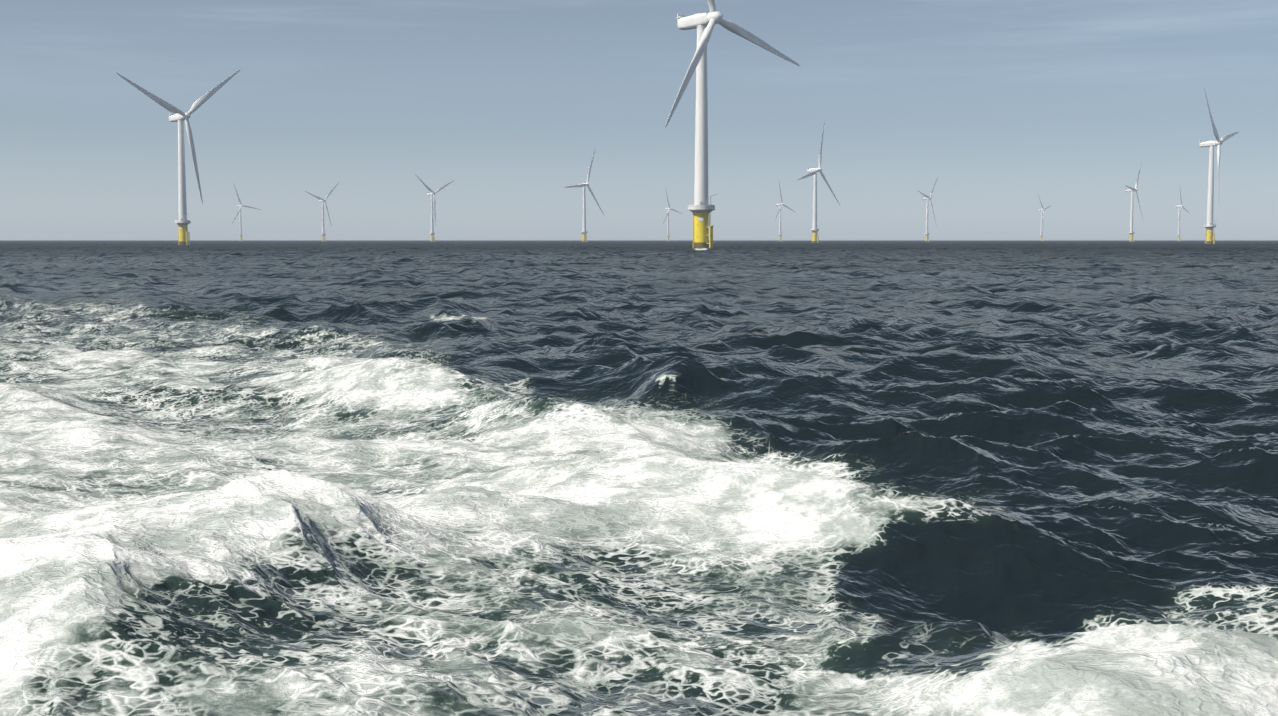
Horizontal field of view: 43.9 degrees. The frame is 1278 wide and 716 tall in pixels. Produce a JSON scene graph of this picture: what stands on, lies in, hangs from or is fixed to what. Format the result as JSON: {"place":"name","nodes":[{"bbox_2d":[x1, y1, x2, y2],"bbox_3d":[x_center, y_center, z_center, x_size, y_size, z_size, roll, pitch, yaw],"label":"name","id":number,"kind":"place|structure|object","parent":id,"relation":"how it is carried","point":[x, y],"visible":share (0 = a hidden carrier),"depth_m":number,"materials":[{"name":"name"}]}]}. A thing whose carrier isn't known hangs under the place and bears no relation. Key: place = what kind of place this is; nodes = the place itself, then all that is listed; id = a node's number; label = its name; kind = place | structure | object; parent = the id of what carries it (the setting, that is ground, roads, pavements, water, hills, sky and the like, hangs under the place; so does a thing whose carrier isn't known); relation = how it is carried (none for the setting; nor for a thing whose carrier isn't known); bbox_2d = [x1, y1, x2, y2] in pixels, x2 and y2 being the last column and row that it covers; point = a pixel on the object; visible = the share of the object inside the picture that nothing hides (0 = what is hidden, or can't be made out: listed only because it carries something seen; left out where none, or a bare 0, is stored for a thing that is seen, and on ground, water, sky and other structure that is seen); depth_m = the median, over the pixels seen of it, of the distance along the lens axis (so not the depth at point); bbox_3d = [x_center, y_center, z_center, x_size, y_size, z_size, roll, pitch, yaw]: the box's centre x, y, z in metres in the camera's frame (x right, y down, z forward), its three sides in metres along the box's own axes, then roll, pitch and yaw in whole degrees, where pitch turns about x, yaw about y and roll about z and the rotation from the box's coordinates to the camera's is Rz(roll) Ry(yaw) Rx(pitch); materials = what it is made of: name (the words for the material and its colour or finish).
{"place":"outdoors","nodes":[
{"label":"outdoors","id":0,"kind":"place"},
{"bbox_2d":[0,240,1277,715],"bbox_3d":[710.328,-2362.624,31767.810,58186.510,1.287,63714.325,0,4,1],"label":"sea","id":1,"kind":"structure","parent":0,"point":[634,478],"depth_m":17.04,"materials":[{"name":"liquid"}]},
{"bbox_2d":[116,69,240,244],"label":"turbine","id":2,"kind":"object","parent":1,"relation":"in","point":[180,117],"visible":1,"depth_m":819.68,"materials":[{"name":"metal"}]},
{"bbox_2d":[232,185,260,240],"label":"turbine","id":3,"kind":"object","parent":1,"relation":"in","point":[240,235],"visible":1,"depth_m":2954.05,"materials":[{"name":"metal"}]},
{"bbox_2d":[305,184,337,241],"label":"turbine","id":4,"kind":"object","parent":1,"relation":"in","point":[323,234],"visible":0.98,"depth_m":2553.38,"materials":[{"name":"metal"}]},
{"bbox_2d":[415,174,453,241],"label":"turbine","id":5,"kind":"object","parent":1,"relation":"in","point":[432,233],"visible":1,"depth_m":2181.08,"materials":[{"name":"metal"}]},
{"bbox_2d":[565,148,603,241],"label":"turbine","id":6,"kind":"object","parent":1,"relation":"in","point":[584,231],"visible":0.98,"depth_m":1819.89,"materials":[{"name":"metal"}]},
{"bbox_2d":[663,192,681,240],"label":"turbine","id":7,"kind":"object","parent":1,"relation":"in","point":[667,216],"visible":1,"depth_m":3230.62,"materials":[{"name":"metal"}]},
{"bbox_2d":[665,0,800,248],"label":"turbine","id":8,"kind":"object","parent":1,"relation":"in","point":[701,209],"visible":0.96,"depth_m":459.37,"materials":[{"name":"metal"}]},
{"bbox_2d":[774,182,795,241],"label":"turbine","id":9,"kind":"object","parent":1,"relation":"in","point":[779,212],"visible":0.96,"depth_m":2828.31,"materials":[{"name":"metal"}]},
{"bbox_2d":[798,122,839,242],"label":"turbine","id":10,"kind":"object","parent":1,"relation":"in","point":[814,229],"visible":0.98,"depth_m":1440.92,"materials":[{"name":"metal"}]},
{"bbox_2d":[918,178,937,241],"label":"turbine","id":11,"kind":"object","parent":1,"relation":"in","point":[926,197],"visible":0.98,"depth_m":2414.71,"materials":[{"name":"metal"}]},
{"bbox_2d":[1038,195,1050,240],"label":"turbine","id":12,"kind":"object","parent":1,"relation":"in","point":[1041,235],"visible":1,"depth_m":3347.53,"materials":[{"name":"metal"}]},
{"bbox_2d":[1125,163,1143,241],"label":"turbine","id":13,"kind":"object","parent":1,"relation":"in","point":[1131,232],"visible":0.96,"depth_m":2019.30,"materials":[{"name":"metal"}]},
{"bbox_2d":[1175,191,1189,240],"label":"turbine","id":14,"kind":"object","parent":1,"relation":"in","point":[1179,233],"visible":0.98,"depth_m":2985.73,"materials":[{"name":"metal"}]},
{"bbox_2d":[1199,88,1238,243],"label":"turbine","id":15,"kind":"object","parent":1,"relation":"in","point":[1209,226],"visible":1,"depth_m":1045.88,"materials":[{"name":"metal"}]},
{"bbox_2d":[0,0,1277,239],"label":"sky","id":16,"kind":"structure","parent":0,"point":[1007,104],"materials":[{"name":"blue"}]}
]}

